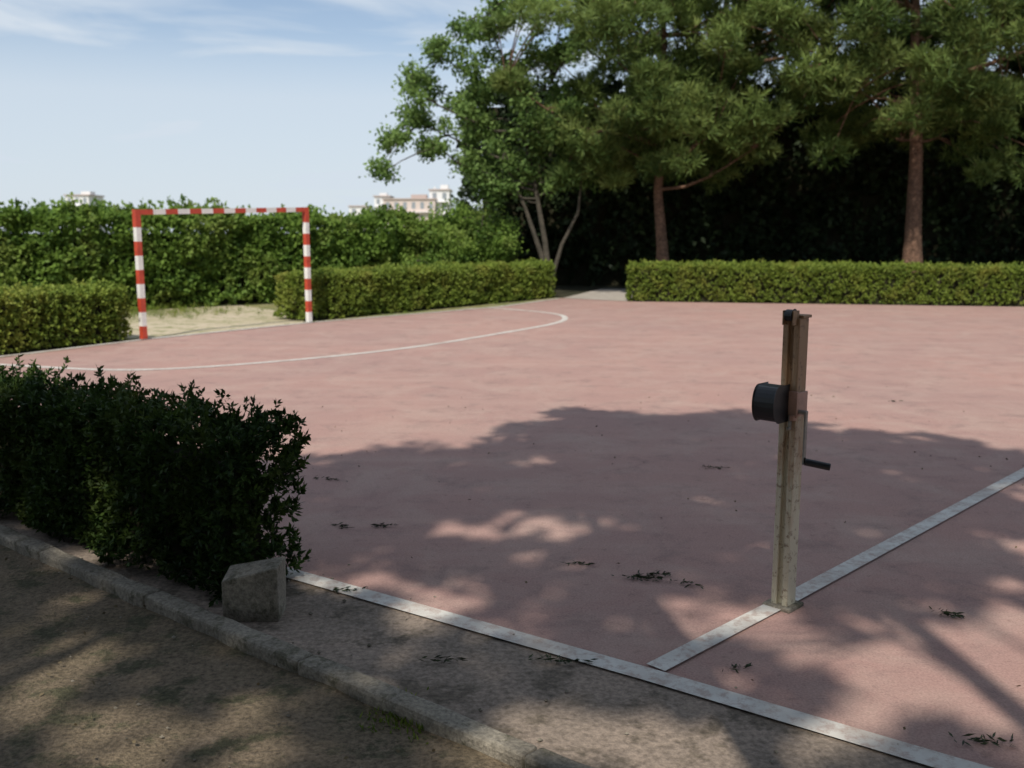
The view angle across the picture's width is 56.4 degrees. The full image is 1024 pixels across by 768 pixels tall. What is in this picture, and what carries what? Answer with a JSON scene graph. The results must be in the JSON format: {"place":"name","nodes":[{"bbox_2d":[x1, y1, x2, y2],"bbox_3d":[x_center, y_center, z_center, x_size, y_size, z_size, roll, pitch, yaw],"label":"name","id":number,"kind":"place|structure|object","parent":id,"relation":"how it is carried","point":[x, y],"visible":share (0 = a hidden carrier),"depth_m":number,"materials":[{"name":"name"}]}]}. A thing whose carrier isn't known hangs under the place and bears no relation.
{"place":"outdoors","nodes":[
{"label":"outdoors","id":0,"kind":"place"},
{"bbox_2d":[65,196,104,231],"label":"walls","id":1,"kind":"structure","parent":0,"point":[89,199],"depth_m":246.26,"materials":[{"name":"white paint"}]},
{"bbox_2d":[68,198,86,232],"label":"windows","id":2,"kind":"structure","parent":1,"relation":"attached to","point":[84,200],"depth_m":246.10,"materials":[{"name":"grey glass"}]},
{"bbox_2d":[63,191,104,196],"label":"roof","id":3,"kind":"structure","parent":1,"relation":"on","point":[86,193],"depth_m":248.72,"materials":[{"name":"concrete"}]},
{"bbox_2d":[0,544,512,767],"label":"dirt verge","id":4,"kind":"structure","parent":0,"point":[195,705],"depth_m":3.26,"materials":[{"name":"brown soil"}]},
{"bbox_2d":[7,557,812,767],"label":"gravel","id":5,"kind":"structure","parent":4,"relation":"on","point":[369,645],"depth_m":3.38,"materials":[{"name":"stone"}]},
{"bbox_2d":[349,207,371,229],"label":"walls","id":6,"kind":"structure","parent":0,"point":[358,209],"depth_m":261.25,"materials":[{"name":"white paint"}]},
{"bbox_2d":[374,197,391,208],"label":"walls","id":7,"kind":"structure","parent":0,"point":[375,201],"depth_m":253.55,"materials":[{"name":"white paint"}]},
{"bbox_2d":[373,193,393,197],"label":"roof","id":8,"kind":"structure","parent":7,"relation":"on","point":[383,194],"depth_m":256.17,"materials":[{"name":"concrete"}]},
{"bbox_2d":[383,200,435,227],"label":"walls","id":9,"kind":"structure","parent":0,"point":[417,206],"depth_m":239.94,"materials":[{"name":"beige paint"}]},
{"bbox_2d":[386,202,432,216],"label":"windows","id":10,"kind":"structure","parent":9,"relation":"attached to","point":[413,205],"depth_m":239.90,"materials":[{"name":"grey glass"}]},
{"bbox_2d":[382,195,436,199],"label":"roof","id":11,"kind":"structure","parent":9,"relation":"on","point":[419,197],"depth_m":239.52,"materials":[{"name":"concrete"}]},
{"bbox_2d":[0,297,1015,357],"bbox_3d":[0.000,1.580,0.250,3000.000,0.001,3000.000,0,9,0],"label":"ground","id":12,"kind":"structure","parent":0,"point":[267,305],"depth_m":20.68,"materials":[{"name":"beige soil"}]},
{"bbox_2d":[0,277,133,354],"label":"box hedge","id":13,"kind":"object","parent":12,"relation":"on","point":[47,316],"visible":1,"depth_m":13.32,"materials":[{"name":"green plant"}]},
{"bbox_2d":[118,304,304,338],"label":"sand","id":14,"kind":"structure","parent":12,"relation":"on","point":[210,321],"depth_m":17.37,"materials":[{"name":"beige sand"}]},
{"bbox_2d":[132,207,314,339],"bbox_3d":[-4.596,-1.887,15.622,0.160,2.040,3.513,6,11,34],"label":"soccer goal","id":15,"kind":"object","parent":12,"relation":"on","point":[136,216],"visible":0.99,"depth_m":14.80,"materials":[{"name":"red paint"}]},
{"bbox_2d":[0,191,510,310],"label":"tall hedge","id":16,"kind":"object","parent":12,"relation":"on","point":[232,259],"visible":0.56,"depth_m":20.41,"materials":[{"name":"green plant"}]},
{"bbox_2d":[121,301,431,744],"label":"grass","id":17,"kind":"structure","parent":12,"relation":"on","point":[406,723],"depth_m":18.04,"materials":[{"name":"green plant"}]},
{"bbox_2d":[0,525,592,767],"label":"kerb","id":18,"kind":"structure","parent":12,"relation":"on","point":[451,725],"depth_m":3.48,"materials":[{"name":"concrete"}]},
{"bbox_2d":[272,257,556,320],"bbox_3d":[-1.668,-2.152,20.711,1.128,1.085,8.258,7,11,36],"label":"box hedge","id":19,"kind":"object","parent":12,"relation":"on","point":[337,292],"visible":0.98,"depth_m":19.49,"materials":[{"name":"green plant"}]},
{"bbox_2d":[395,210,465,266],"bbox_3d":[-2.224,-3.300,24.661,2.419,2.341,2.005,0,9,0],"label":"shrub","id":20,"kind":"object","parent":12,"relation":"on","point":[432,251],"visible":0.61,"depth_m":24.36,"materials":[{"name":"green plant"}]},
{"bbox_2d":[430,190,451,215],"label":"walls","id":21,"kind":"structure","parent":12,"relation":"on","point":[440,192],"depth_m":242.62,"materials":[{"name":"white paint"}]},
{"bbox_2d":[432,193,446,210],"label":"windows","id":22,"kind":"structure","parent":21,"relation":"attached to","point":[434,195],"depth_m":242.50,"materials":[{"name":"grey glass"}]},
{"bbox_2d":[428,185,452,191],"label":"roof","id":23,"kind":"structure","parent":21,"relation":"on","point":[444,187],"depth_m":245.56,"materials":[{"name":"concrete"}]},
{"bbox_2d":[0,508,933,767],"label":"concrete strip","id":24,"kind":"object","parent":12,"relation":"on","point":[592,716],"depth_m":3.36,"materials":[{"name":"grey concrete"}]},
{"bbox_2d":[0,354,311,607],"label":"shrub hedge","id":25,"kind":"object","parent":24,"relation":"on","point":[101,469],"visible":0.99,"depth_m":4.47,"materials":[{"name":"green plant"}]},
{"bbox_2d":[222,556,285,621],"bbox_3d":[-1.085,0.862,4.025,0.238,0.237,0.166,0,9,-2],"label":"concrete block","id":26,"kind":"object","parent":24,"relation":"on","point":[254,591],"depth_m":3.95,"materials":[{"name":"grey concrete"}]},
{"bbox_2d":[428,197,528,263],"bbox_3d":[-0.875,-3.575,25.155,2.656,2.655,2.491,0,9,0],"label":"shrub","id":27,"kind":"object","parent":12,"relation":"on","point":[501,241],"visible":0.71,"depth_m":24.64,"materials":[{"name":"green plant"}]},
{"bbox_2d":[547,285,955,305],"bbox_3d":[16.500,-2.428,25.535,35.000,0.001,16.800,0,9,0],"label":"tree bed","id":28,"kind":"object","parent":12,"relation":"on","point":[562,291],"visible":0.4,"depth_m":27.64,"materials":[{"name":"beige soil"}]},
{"bbox_2d":[358,0,600,292],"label":"ash tree","id":29,"kind":"object","parent":28,"relation":"on","point":[468,106],"visible":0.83,"depth_m":24.03,"materials":[{"name":"green plant"}]},
{"bbox_2d":[478,0,846,269],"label":"pine tree","id":30,"kind":"object","parent":28,"relation":"on","point":[661,91],"visible":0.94,"depth_m":22.77,"materials":[{"name":"green plant"}]},
{"bbox_2d":[450,71,1023,285],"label":"cypress hedge","id":31,"kind":"object","parent":28,"relation":"on","point":[789,205],"visible":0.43,"depth_m":28.39,"materials":[{"name":"green plant"}]},
{"bbox_2d":[555,0,929,133],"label":"pine tree","id":32,"kind":"object","parent":28,"relation":"on","point":[768,52],"visible":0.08,"depth_m":27.59,"materials":[{"name":"green plant"}]},
{"bbox_2d":[625,258,1023,306],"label":"box hedge","id":33,"kind":"object","parent":28,"relation":"on","point":[1000,284],"visible":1,"depth_m":21.60,"materials":[{"name":"green plant"}]},
{"bbox_2d":[708,0,1023,271],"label":"pine tree","id":34,"kind":"object","parent":28,"relation":"on","point":[910,121],"visible":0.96,"depth_m":22.18,"materials":[{"name":"green plant"}]},
{"bbox_2d":[777,0,1023,126],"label":"pine tree","id":35,"kind":"object","parent":28,"relation":"on","point":[1013,65],"visible":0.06,"depth_m":27.36,"materials":[{"name":"green plant"}]},
{"bbox_2d":[937,0,1023,114],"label":"pine tree","id":36,"kind":"object","parent":28,"relation":"on","point":[1002,66],"visible":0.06,"depth_m":24.39,"materials":[{"name":"green plant"}]},
{"bbox_2d":[0,0,1016,233],"label":"sky","id":37,"kind":"structure","parent":0,"point":[256,103],"materials":[{"name":"blue"}]},
{"bbox_2d":[0,298,1023,767],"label":"court","id":38,"kind":"object","parent":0,"point":[500,480],"visible":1,"depth_m":6.26,"materials":[{"name":"concrete"}]},
{"bbox_2d":[0,298,559,356],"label":"goal line","id":39,"kind":"object","parent":38,"relation":"on","point":[252,328],"visible":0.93,"depth_m":15.82,"materials":[{"name":"paint"}]},
{"bbox_2d":[0,308,567,369],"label":"goal area line","id":40,"kind":"object","parent":38,"relation":"on","point":[564,318],"visible":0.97,"depth_m":12.40,"materials":[{"name":"paint"}]},
{"bbox_2d":[5,386,1023,764],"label":"fallen leaves","id":41,"kind":"object","parent":38,"relation":"on","point":[269,660],"visible":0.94,"depth_m":3.50,"materials":[{"name":"brown plant"}]},
{"bbox_2d":[287,567,992,767],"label":"court sideline","id":42,"kind":"object","parent":38,"relation":"on","point":[911,752],"visible":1,"depth_m":3.43,"materials":[{"name":"paint"}]},
{"bbox_2d":[314,399,1014,746],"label":"fallen pine sprigs","id":43,"kind":"object","parent":38,"relation":"on","point":[946,612],"visible":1,"depth_m":4.02,"materials":[{"name":"black plant"}]},
{"bbox_2d":[752,309,830,613],"bbox_3d":[1.166,0.337,3.962,0.236,1.295,0.271,-9,13,-44],"label":"net post","id":44,"kind":"object","parent":38,"relation":"on","point":[783,405],"visible":0.99,"depth_m":3.98,"materials":[{"name":"beige metal"}]},
{"bbox_2d":[647,468,1023,670],"bbox_3d":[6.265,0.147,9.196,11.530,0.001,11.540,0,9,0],"label":"net line","id":45,"kind":"object","parent":38,"relation":"on","point":[674,657],"visible":0.86,"depth_m":4.44,"materials":[{"name":"white paint"}]},
{"bbox_2d":[564,288,632,300],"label":"path","id":46,"kind":"structure","parent":0,"point":[610,294],"depth_m":24.44,"materials":[{"name":"concrete"}]}
]}

